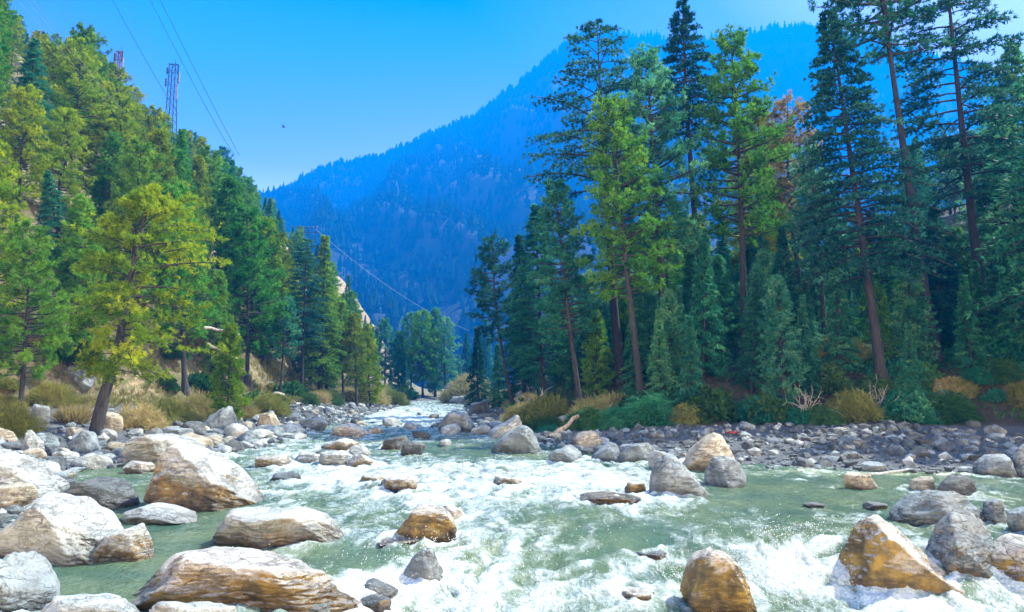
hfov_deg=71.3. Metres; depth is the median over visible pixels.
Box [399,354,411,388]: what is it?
fir tree
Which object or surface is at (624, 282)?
pine tree
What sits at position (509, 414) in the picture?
bush
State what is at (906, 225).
cedar tree
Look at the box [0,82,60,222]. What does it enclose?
pine tree
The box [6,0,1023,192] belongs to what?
sky
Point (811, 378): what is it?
fir tree
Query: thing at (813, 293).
fir tree
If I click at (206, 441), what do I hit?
boulder
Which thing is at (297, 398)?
bush
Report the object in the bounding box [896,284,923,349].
pine tree
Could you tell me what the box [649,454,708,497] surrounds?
boulder
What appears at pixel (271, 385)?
bush
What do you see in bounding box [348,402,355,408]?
stone
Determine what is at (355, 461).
boulder
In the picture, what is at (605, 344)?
fir tree
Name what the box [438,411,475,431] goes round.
boulder
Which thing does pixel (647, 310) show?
pine tree
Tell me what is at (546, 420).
bush
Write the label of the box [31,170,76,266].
cedar tree
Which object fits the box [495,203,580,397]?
cedar tree
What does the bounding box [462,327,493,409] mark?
fir tree
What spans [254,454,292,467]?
boulder
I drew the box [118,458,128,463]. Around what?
stone
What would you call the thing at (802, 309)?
fir tree
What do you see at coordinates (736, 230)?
pine tree
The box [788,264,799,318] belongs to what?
pine tree
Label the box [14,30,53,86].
pine tree
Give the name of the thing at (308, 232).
power line frame
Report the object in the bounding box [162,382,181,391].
bush
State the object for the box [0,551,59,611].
boulder
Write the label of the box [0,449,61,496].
boulder
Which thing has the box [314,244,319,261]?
cedar tree
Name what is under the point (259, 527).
boulder
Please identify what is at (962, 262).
pine tree
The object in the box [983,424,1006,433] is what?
stone
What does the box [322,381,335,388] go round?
bush
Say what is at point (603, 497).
boulder
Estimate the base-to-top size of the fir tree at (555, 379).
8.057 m
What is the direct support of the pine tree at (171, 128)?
on the ground at (1008, 423)
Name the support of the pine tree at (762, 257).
on the ground at (1008, 423)
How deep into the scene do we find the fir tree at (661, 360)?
45.79 m
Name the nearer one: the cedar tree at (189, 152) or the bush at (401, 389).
the cedar tree at (189, 152)
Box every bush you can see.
[0,377,19,390]
[0,394,30,410]
[0,402,49,438]
[24,379,83,407]
[46,349,66,361]
[50,403,93,423]
[61,343,108,365]
[76,394,96,404]
[115,400,174,430]
[146,398,204,425]
[156,375,177,385]
[159,341,193,360]
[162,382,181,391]
[176,389,237,421]
[185,336,213,347]
[188,371,215,389]
[203,379,230,394]
[225,396,260,418]
[241,389,271,403]
[251,391,292,416]
[264,357,288,374]
[265,382,278,391]
[272,379,308,398]
[272,394,286,402]
[292,396,302,402]
[296,392,320,405]
[311,389,334,403]
[315,388,332,401]
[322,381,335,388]
[329,391,345,405]
[331,398,343,405]
[334,385,354,392]
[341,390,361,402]
[357,384,392,405]
[386,388,410,405]
[392,386,408,396]
[404,386,419,399]
[435,372,493,403]
[498,399,532,421]
[499,399,514,408]
[505,397,527,406]
[512,389,572,425]
[518,391,535,399]
[525,413,560,432]
[535,424,559,432]
[543,393,565,402]
[558,404,610,430]
[563,394,613,416]
[596,400,634,430]
[600,391,630,410]
[613,388,635,395]
[613,391,684,427]
[617,391,651,407]
[628,370,650,384]
[628,408,663,427]
[650,361,685,384]
[662,385,692,406]
[665,401,707,425]
[674,384,740,420]
[688,409,718,424]
[720,351,737,361]
[725,394,785,423]
[734,391,789,423]
[782,406,810,424]
[783,350,823,366]
[784,359,806,373]
[804,404,848,426]
[812,371,859,394]
[813,361,847,378]
[814,387,886,423]
[815,342,864,368]
[819,336,871,361]
[836,360,866,372]
[843,408,862,422]
[855,372,901,396]
[864,356,895,374]
[865,406,892,421]
[866,359,911,383]
[872,354,897,360]
[873,388,919,415]
[882,367,918,389]
[885,357,935,382]
[885,390,937,421]
[888,370,933,396]
[900,365,935,391]
[908,359,945,379]
[908,409,943,424]
[916,350,926,359]
[921,389,958,399]
[925,356,945,367]
[926,385,976,412]
[929,392,986,425]
[932,376,973,397]
[936,375,981,398]
[941,337,958,347]
[941,344,954,362]
[947,342,965,362]
[956,366,999,385]
[964,319,1023,362]
[970,356,1007,371]
[976,357,1023,386]
[979,387,1008,402]
[1000,378,1023,408]
[1011,361,1023,373]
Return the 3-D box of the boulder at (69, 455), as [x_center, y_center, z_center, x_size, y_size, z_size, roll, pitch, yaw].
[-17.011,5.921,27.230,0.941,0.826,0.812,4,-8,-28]
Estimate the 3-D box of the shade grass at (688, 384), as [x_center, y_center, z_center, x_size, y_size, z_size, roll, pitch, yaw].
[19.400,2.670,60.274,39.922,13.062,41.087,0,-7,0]
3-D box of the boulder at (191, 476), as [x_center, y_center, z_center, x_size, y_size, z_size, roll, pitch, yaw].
[-7.771,4.695,18.131,2.677,2.481,2.715,-3,-8,25]
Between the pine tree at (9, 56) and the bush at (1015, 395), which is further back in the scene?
the pine tree at (9, 56)
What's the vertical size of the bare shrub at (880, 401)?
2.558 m
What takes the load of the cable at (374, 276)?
hanging from the power line frame
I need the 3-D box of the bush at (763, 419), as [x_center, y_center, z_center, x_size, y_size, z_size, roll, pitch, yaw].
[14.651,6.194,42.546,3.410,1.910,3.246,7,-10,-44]
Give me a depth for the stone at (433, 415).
67.53 m
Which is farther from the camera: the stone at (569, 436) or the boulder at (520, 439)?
the stone at (569, 436)
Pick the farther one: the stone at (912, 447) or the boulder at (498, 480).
the stone at (912, 447)
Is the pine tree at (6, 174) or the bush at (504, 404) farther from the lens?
the bush at (504, 404)
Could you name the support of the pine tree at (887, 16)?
on the ground at (1008, 423)
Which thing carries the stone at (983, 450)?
on the ground at (1008, 423)
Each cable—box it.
[21,4,116,112]
[29,3,111,98]
[113,1,177,113]
[150,0,233,153]
[160,0,238,153]
[316,229,466,329]
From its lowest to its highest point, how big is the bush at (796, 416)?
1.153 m
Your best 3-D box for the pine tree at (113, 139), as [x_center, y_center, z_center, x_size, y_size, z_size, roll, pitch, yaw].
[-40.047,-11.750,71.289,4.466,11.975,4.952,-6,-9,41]
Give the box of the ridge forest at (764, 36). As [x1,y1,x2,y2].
[599,20,1016,204]
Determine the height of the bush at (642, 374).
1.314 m
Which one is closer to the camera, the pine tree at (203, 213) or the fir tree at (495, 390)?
the pine tree at (203, 213)
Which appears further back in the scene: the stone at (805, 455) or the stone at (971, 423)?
the stone at (971, 423)
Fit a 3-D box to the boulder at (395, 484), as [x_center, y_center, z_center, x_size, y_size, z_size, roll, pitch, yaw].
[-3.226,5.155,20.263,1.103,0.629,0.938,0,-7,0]
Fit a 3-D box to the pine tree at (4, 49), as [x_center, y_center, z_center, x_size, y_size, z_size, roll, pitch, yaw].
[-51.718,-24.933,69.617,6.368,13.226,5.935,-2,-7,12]
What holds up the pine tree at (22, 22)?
on the ground at (1008, 423)
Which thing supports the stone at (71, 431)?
on the ground at (1008, 423)
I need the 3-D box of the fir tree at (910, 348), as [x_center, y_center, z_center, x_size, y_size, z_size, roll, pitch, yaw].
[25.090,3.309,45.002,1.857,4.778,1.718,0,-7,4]
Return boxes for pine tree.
[0,0,17,44]
[0,4,14,87]
[0,4,17,78]
[0,37,12,121]
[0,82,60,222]
[0,139,52,311]
[0,217,82,407]
[10,14,27,66]
[14,14,26,49]
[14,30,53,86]
[18,27,26,56]
[26,40,73,129]
[26,106,97,229]
[31,192,113,366]
[42,36,121,189]
[43,73,94,170]
[44,21,124,170]
[48,33,62,65]
[52,39,64,58]
[78,79,126,191]
[81,92,146,204]
[84,136,176,314]
[86,130,126,241]
[89,64,144,142]
[100,55,110,79]
[103,161,155,272]
[110,85,150,153]
[124,126,178,260]
[133,104,178,165]
[137,177,227,395]
[142,179,210,327]
[156,120,172,150]
[158,147,201,270]
[162,112,177,141]
[177,129,197,188]
[183,204,213,317]
[185,145,232,248]
[188,154,221,261]
[192,135,210,197]
[193,268,241,378]
[198,173,254,313]
[204,321,252,420]
[209,154,232,198]
[211,146,237,179]
[214,204,294,386]
[215,219,252,304]
[217,210,250,301]
[231,166,254,206]
[233,183,257,217]
[235,215,289,360]
[243,175,264,215]
[245,229,301,324]
[253,216,285,302]
[255,191,262,214]
[262,296,303,391]
[266,199,277,218]
[275,257,303,347]
[277,218,290,237]
[286,230,307,279]
[294,225,308,247]
[297,250,322,350]
[319,284,346,343]
[321,261,341,297]
[323,297,360,398]
[337,311,374,406]
[343,290,363,350]
[348,304,365,368]
[354,323,385,406]
[365,323,382,370]
[373,317,398,382]
[386,330,409,385]
[395,311,431,388]
[402,309,444,397]
[418,307,449,396]
[422,316,465,390]
[464,229,525,402]
[492,233,548,396]
[525,175,602,402]
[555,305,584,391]
[567,91,680,392]
[573,270,598,308]
[579,309,616,399]
[581,291,594,336]
[595,227,632,287]
[602,243,651,320]
[604,42,710,339]
[605,298,618,348]
[609,294,638,371]
[617,263,647,308]
[621,266,659,353]
[629,289,650,369]
[632,281,659,367]
[642,219,693,317]
[646,287,685,388]
[649,248,680,297]
[669,211,717,287]
[670,215,711,279]
[685,22,801,351]
[689,233,721,292]
[706,253,739,352]
[715,103,803,270]
[722,263,739,335]
[729,281,747,344]
[732,224,748,283]
[733,223,772,280]
[734,263,778,368]
[736,232,771,295]
[743,248,783,342]
[755,273,812,407]
[768,252,788,292]
[769,204,824,288]
[780,141,856,338]
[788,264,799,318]
[807,0,955,367]
[833,213,884,305]
[845,248,864,322]
[847,269,867,335]
[853,278,893,342]
[854,213,902,307]
[865,286,901,357]
[878,224,911,286]
[884,253,941,362]
[889,144,939,206]
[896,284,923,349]
[919,259,953,340]
[921,220,951,259]
[930,250,958,325]
[931,142,976,221]
[943,229,975,314]
[951,128,986,199]
[952,226,971,293]
[960,208,995,275]
[972,119,1019,208]
[975,104,1018,158]
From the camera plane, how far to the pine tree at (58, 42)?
126.72 m
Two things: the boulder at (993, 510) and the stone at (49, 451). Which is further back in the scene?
the stone at (49, 451)
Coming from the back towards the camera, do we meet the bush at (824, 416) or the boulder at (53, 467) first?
the bush at (824, 416)
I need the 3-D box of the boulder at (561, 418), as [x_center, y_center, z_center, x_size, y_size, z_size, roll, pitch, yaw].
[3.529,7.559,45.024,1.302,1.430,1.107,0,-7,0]
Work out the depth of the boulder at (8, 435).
31.18 m
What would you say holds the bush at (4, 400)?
on the ground at (1008, 423)
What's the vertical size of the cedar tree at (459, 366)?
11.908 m
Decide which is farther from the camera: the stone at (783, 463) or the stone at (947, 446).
the stone at (947, 446)
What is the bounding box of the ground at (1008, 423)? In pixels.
[0,49,1023,471]
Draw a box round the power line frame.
[303,226,318,250]
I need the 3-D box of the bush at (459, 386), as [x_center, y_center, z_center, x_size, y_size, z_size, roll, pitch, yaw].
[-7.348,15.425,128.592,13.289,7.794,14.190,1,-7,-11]
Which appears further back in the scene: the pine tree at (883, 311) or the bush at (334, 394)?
the bush at (334, 394)
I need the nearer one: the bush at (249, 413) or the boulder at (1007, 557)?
the boulder at (1007, 557)
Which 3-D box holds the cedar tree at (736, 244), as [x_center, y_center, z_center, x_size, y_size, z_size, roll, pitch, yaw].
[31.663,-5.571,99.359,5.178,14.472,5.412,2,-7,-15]
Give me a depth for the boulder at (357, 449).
30.83 m
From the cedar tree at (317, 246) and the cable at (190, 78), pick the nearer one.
the cable at (190, 78)
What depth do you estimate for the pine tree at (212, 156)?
92.47 m
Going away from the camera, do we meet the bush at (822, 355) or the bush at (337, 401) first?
the bush at (822, 355)
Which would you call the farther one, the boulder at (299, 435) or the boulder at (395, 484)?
the boulder at (299, 435)
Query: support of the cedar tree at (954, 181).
on the ground at (1008, 423)
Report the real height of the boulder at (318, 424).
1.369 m
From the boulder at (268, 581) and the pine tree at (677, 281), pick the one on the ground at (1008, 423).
the pine tree at (677, 281)
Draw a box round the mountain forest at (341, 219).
[258,30,922,388]
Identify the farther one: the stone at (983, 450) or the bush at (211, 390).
the bush at (211, 390)
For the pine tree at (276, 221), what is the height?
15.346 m
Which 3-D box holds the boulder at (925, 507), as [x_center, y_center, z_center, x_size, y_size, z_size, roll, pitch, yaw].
[9.382,4.567,15.640,2.218,1.106,1.553,0,-7,0]
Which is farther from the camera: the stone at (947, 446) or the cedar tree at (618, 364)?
the cedar tree at (618, 364)
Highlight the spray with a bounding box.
[269,507,1004,611]
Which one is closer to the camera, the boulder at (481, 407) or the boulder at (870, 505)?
the boulder at (870, 505)
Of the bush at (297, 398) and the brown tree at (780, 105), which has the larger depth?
the bush at (297, 398)
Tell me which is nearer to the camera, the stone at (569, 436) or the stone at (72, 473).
the stone at (72, 473)
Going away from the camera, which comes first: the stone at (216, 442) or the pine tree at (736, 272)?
the stone at (216, 442)
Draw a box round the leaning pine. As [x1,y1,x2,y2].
[63,182,232,434]
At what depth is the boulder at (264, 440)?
36.76 m
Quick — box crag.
[64,363,94,390]
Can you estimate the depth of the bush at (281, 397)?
69.27 m
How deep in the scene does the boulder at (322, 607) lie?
9.50 m
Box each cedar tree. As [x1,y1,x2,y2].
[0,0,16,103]
[0,37,57,171]
[21,33,28,56]
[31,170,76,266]
[51,36,108,114]
[172,128,192,192]
[173,128,194,185]
[220,160,242,207]
[262,197,267,215]
[264,198,275,258]
[276,210,285,239]
[280,238,331,388]
[288,283,328,388]
[292,234,354,389]
[312,284,344,389]
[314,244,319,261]
[338,293,351,372]
[453,354,462,380]
[460,332,474,378]
[478,320,498,383]
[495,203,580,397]
[521,18,663,385]
[545,303,578,387]
[549,252,585,350]
[590,281,611,347]
[640,0,731,356]
[675,234,711,355]
[712,218,739,332]
[731,217,739,256]
[767,225,816,347]
[778,5,966,396]
[822,210,851,273]
[880,0,1023,327]
[895,170,924,236]
[897,136,944,233]
[899,149,940,226]
[903,204,968,344]
[934,133,963,214]
[943,133,963,208]
[944,40,1023,287]
[964,58,1023,334]
[981,225,1023,328]
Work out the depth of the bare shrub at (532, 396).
54.75 m
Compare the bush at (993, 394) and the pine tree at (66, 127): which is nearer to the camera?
the bush at (993, 394)
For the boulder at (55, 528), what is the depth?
11.75 m
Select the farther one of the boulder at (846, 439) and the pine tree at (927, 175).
the pine tree at (927, 175)
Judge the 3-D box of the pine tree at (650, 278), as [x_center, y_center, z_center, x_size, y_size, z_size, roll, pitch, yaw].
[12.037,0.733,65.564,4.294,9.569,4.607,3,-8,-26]
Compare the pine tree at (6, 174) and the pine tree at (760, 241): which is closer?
the pine tree at (6, 174)
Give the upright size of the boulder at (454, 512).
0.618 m
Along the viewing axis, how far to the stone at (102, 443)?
32.62 m
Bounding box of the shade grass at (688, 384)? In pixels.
[516,305,1023,423]
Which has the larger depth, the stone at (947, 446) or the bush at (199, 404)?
the bush at (199, 404)
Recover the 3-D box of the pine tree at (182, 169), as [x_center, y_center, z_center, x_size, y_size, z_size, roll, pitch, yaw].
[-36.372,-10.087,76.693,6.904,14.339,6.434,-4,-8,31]
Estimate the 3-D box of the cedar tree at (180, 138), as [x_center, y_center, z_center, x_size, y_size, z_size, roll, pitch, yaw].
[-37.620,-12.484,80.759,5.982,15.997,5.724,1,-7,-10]
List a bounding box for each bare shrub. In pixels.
[504,386,552,411]
[783,375,839,413]
[852,377,900,406]
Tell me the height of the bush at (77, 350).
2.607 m
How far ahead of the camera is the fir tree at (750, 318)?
46.08 m
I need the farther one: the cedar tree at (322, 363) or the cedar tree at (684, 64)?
the cedar tree at (322, 363)
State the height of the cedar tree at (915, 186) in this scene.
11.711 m
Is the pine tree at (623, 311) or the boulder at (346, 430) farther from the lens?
the pine tree at (623, 311)
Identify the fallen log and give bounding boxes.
[203,326,239,334]
[207,342,236,358]
[547,414,578,437]
[866,468,911,474]
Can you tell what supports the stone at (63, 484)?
on the gravel
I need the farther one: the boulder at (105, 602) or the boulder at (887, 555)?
the boulder at (887, 555)
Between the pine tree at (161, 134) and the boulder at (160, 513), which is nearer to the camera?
the boulder at (160, 513)
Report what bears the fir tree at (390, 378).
on the ground at (1008, 423)
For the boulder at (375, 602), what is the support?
in the river
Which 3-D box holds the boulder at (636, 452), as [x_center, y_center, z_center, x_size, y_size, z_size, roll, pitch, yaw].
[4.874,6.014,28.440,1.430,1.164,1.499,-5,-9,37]
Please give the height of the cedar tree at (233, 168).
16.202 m
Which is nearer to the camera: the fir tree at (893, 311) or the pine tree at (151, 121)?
the fir tree at (893, 311)
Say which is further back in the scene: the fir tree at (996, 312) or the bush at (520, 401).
the bush at (520, 401)
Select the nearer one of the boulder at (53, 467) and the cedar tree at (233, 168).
the boulder at (53, 467)
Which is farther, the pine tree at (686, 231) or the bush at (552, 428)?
the pine tree at (686, 231)
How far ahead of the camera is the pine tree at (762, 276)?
49.03 m
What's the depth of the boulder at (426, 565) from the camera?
11.84 m
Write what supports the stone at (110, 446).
on the ground at (1008, 423)
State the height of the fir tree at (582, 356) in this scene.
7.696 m
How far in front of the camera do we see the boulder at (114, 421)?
38.95 m
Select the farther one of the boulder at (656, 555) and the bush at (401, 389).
the bush at (401, 389)
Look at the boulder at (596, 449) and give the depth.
31.05 m
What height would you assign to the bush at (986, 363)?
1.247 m
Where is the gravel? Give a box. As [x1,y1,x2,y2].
[0,399,1023,558]
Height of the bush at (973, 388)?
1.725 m
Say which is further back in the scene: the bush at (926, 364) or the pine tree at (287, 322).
the pine tree at (287, 322)
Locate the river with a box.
[0,400,1023,611]
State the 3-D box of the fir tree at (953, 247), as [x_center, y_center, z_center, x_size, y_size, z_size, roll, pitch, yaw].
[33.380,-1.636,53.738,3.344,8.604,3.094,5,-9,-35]
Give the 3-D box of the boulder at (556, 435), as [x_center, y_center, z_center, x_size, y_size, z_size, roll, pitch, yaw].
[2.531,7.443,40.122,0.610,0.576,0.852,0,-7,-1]
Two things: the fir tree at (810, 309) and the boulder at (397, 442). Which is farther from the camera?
the fir tree at (810, 309)
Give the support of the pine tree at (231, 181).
on the ground at (1008, 423)
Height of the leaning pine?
13.764 m
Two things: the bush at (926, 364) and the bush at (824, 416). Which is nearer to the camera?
the bush at (824, 416)
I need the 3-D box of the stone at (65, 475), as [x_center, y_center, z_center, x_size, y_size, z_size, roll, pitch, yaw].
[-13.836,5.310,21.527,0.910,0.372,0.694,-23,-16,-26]
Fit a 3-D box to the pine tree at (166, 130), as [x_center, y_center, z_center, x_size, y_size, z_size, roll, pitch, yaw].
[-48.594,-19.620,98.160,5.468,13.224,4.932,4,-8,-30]
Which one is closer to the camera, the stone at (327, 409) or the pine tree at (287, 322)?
the stone at (327, 409)
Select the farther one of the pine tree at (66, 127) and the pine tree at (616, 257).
the pine tree at (616, 257)
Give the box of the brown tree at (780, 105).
[752,88,822,289]
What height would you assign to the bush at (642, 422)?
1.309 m
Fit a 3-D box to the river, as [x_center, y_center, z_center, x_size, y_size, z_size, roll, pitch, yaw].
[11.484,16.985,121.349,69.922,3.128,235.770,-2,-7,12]
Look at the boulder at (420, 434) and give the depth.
40.51 m
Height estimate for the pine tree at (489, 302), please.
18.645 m
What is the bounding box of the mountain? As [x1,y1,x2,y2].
[260,33,930,388]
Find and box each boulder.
[0,428,18,441]
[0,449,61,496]
[0,481,38,508]
[0,491,123,566]
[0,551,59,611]
[20,430,44,450]
[22,448,46,458]
[30,404,49,424]
[41,461,60,473]
[41,593,139,611]
[46,456,65,465]
[52,450,79,460]
[64,477,139,508]
[67,430,100,454]
[70,453,112,469]
[93,523,154,561]
[101,453,114,457]
[104,412,123,431]
[110,447,123,456]
[121,433,204,462]
[121,503,197,524]
[122,460,154,473]
[130,546,361,611]
[143,442,263,511]
[145,428,162,434]
[149,601,236,611]
[180,421,207,434]
[182,433,213,447]
[203,406,236,429]
[207,435,221,441]
[208,428,221,432]
[212,506,344,548]
[223,423,247,435]
[227,440,244,451]
[229,431,243,436]
[238,430,258,440]
[241,421,251,428]
[250,440,262,444]
[253,425,273,429]
[253,429,273,438]
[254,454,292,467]
[256,412,279,425]
[259,438,268,442]
[269,472,300,480]
[270,426,285,434]
[278,423,306,433]
[290,432,306,439]
[294,452,319,462]
[299,418,327,430]
[309,600,333,611]
[319,450,348,465]
[321,438,358,450]
[330,423,369,437]
[345,454,379,467]
[349,445,370,454]
[356,421,365,424]
[359,474,383,481]
[360,593,391,611]
[364,578,397,597]
[368,427,381,433]
[377,537,419,547]
[381,435,408,449]
[381,476,418,492]
[382,417,402,426]
[394,503,456,542]
[400,442,425,455]
[403,422,417,429]
[404,547,442,581]
[412,431,430,438]
[430,422,439,427]
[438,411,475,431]
[439,439,451,445]
[441,423,460,434]
[443,504,466,519]
[449,396,468,403]
[468,400,490,414]
[477,413,496,417]
[486,415,521,438]
[491,425,541,453]
[493,476,521,484]
[541,431,551,436]
[548,445,581,462]
[551,433,561,439]
[558,415,568,421]
[572,430,602,448]
[579,491,640,504]
[591,442,619,462]
[593,446,602,453]
[600,437,608,443]
[619,443,654,462]
[622,586,653,600]
[624,481,645,493]
[636,551,666,559]
[648,450,667,468]
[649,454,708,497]
[665,449,680,457]
[680,547,756,611]
[682,432,734,470]
[704,456,746,487]
[803,502,824,507]
[838,434,866,447]
[838,514,964,593]
[843,472,877,489]
[861,461,887,471]
[862,501,887,509]
[888,490,984,526]
[908,476,935,490]
[926,510,993,578]
[936,473,977,495]
[972,454,1018,477]
[982,498,1006,523]
[991,533,1023,581]
[1006,507,1023,531]
[1013,444,1023,477]
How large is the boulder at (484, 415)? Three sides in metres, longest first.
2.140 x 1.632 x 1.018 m
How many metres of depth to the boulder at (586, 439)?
34.01 m
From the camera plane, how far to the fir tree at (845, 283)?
69.36 m
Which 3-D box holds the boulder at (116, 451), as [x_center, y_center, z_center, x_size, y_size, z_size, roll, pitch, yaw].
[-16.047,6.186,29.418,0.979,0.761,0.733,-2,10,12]
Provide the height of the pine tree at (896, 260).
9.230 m
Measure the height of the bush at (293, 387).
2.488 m
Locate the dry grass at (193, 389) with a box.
[0,190,354,408]
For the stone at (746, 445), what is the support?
on the ground at (1008, 423)
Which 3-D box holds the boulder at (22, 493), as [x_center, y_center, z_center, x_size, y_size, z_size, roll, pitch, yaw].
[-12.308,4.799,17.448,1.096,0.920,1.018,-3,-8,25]
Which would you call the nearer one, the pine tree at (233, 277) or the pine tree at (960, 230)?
the pine tree at (960, 230)
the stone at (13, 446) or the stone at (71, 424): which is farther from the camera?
the stone at (71, 424)
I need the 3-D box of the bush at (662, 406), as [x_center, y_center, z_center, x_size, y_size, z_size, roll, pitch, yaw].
[8.347,6.532,43.660,5.073,2.844,5.162,1,-7,-12]
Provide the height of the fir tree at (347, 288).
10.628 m
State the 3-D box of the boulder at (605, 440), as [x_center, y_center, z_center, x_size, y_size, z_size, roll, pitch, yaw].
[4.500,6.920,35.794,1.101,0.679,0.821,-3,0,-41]
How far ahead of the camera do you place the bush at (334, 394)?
84.10 m
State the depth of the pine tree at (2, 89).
65.86 m
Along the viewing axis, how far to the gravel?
33.86 m
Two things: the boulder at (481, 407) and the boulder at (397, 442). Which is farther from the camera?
the boulder at (481, 407)
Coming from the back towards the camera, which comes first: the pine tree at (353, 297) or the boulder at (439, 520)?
the pine tree at (353, 297)
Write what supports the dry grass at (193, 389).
on the ground at (1008, 423)
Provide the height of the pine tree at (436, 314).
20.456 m
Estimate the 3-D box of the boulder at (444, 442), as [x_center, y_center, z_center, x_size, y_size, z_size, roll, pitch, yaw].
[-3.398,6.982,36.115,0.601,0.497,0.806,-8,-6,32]
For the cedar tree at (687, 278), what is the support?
on the ground at (1008, 423)
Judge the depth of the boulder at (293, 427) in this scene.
44.22 m
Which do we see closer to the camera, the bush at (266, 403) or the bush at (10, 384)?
the bush at (10, 384)
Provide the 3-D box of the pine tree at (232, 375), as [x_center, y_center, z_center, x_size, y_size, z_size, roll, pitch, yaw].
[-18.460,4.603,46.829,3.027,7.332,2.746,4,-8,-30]
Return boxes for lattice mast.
[112,46,123,77]
[165,60,179,140]
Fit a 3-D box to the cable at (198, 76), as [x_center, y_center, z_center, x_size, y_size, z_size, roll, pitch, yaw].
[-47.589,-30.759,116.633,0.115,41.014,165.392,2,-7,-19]
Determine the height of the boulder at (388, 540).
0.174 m
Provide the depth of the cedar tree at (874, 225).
46.14 m
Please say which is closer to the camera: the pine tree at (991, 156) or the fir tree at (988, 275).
the fir tree at (988, 275)
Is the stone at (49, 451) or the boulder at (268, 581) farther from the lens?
the stone at (49, 451)
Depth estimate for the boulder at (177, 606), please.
8.48 m
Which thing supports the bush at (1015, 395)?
on the ground at (1008, 423)
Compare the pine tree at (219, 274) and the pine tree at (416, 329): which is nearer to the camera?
the pine tree at (219, 274)
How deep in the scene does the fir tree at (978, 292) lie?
46.16 m
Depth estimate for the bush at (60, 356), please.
53.19 m
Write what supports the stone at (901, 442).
on the ground at (1008, 423)
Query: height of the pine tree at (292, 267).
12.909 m
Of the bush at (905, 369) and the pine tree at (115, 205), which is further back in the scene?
the pine tree at (115, 205)
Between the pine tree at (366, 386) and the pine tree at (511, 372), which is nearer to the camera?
the pine tree at (511, 372)
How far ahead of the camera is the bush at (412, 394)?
142.21 m
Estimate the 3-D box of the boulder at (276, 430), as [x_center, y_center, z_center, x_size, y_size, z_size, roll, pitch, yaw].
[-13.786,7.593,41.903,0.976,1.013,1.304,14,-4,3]
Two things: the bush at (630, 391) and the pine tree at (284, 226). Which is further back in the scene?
the pine tree at (284, 226)
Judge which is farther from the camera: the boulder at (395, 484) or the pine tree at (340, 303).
the pine tree at (340, 303)
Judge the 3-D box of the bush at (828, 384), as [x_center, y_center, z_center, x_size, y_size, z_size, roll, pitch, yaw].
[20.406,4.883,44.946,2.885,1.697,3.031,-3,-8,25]
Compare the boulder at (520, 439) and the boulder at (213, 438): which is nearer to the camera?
the boulder at (520, 439)
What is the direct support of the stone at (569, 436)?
on the ground at (1008, 423)
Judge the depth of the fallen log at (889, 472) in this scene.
24.28 m
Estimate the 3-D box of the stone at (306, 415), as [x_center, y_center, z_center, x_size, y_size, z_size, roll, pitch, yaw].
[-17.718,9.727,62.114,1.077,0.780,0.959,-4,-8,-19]
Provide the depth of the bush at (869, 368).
46.82 m
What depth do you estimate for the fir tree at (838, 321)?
46.58 m
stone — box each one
[0,441,21,450]
[36,433,59,448]
[45,448,56,455]
[53,469,75,477]
[54,472,69,478]
[54,475,69,492]
[57,447,69,451]
[64,422,75,426]
[65,426,84,436]
[99,428,117,437]
[99,441,105,446]
[101,442,124,450]
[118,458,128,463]
[127,428,143,434]
[163,427,193,434]
[171,421,182,425]
[213,440,223,444]
[217,445,231,452]
[242,442,253,448]
[279,433,292,436]
[285,416,298,421]
[291,413,302,417]
[302,413,313,417]
[323,407,334,414]
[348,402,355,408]
[350,417,362,423]
[429,413,439,417]
[471,424,490,433]
[495,409,505,415]
[560,430,568,436]
[565,433,575,440]
[649,430,664,439]
[741,441,753,449]
[781,461,788,465]
[795,457,815,467]
[799,452,811,458]
[827,442,836,447]
[881,420,895,426]
[898,439,913,445]
[909,445,927,450]
[923,445,932,450]
[935,437,947,441]
[936,441,955,451]
[965,420,980,426]
[977,446,997,455]
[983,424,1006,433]
[1012,432,1022,435]
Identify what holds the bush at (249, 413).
on the ground at (1008, 423)
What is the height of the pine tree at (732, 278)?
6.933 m
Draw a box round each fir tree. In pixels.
[344,275,351,299]
[387,368,394,386]
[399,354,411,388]
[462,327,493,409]
[488,344,508,408]
[552,335,572,382]
[569,306,597,390]
[589,319,613,390]
[598,301,612,372]
[617,285,657,390]
[644,308,677,398]
[670,285,693,361]
[672,315,704,405]
[675,237,731,380]
[708,299,733,369]
[728,273,773,392]
[730,247,752,322]
[788,294,823,378]
[795,270,823,349]
[800,346,820,399]
[806,262,831,338]
[812,261,828,320]
[816,257,867,373]
[837,252,849,305]
[840,310,856,355]
[845,288,863,340]
[884,241,902,321]
[899,321,922,376]
[940,229,974,335]
[946,274,995,376]
[956,260,1000,363]
[984,248,999,312]
[987,238,1023,361]
[988,270,1001,321]
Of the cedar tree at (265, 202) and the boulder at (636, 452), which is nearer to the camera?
the boulder at (636, 452)
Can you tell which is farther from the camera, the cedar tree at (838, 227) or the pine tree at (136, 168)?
the cedar tree at (838, 227)
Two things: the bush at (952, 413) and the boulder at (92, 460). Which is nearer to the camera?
the boulder at (92, 460)
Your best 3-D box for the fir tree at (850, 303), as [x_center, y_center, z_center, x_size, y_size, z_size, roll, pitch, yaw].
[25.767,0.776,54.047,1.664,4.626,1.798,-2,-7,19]

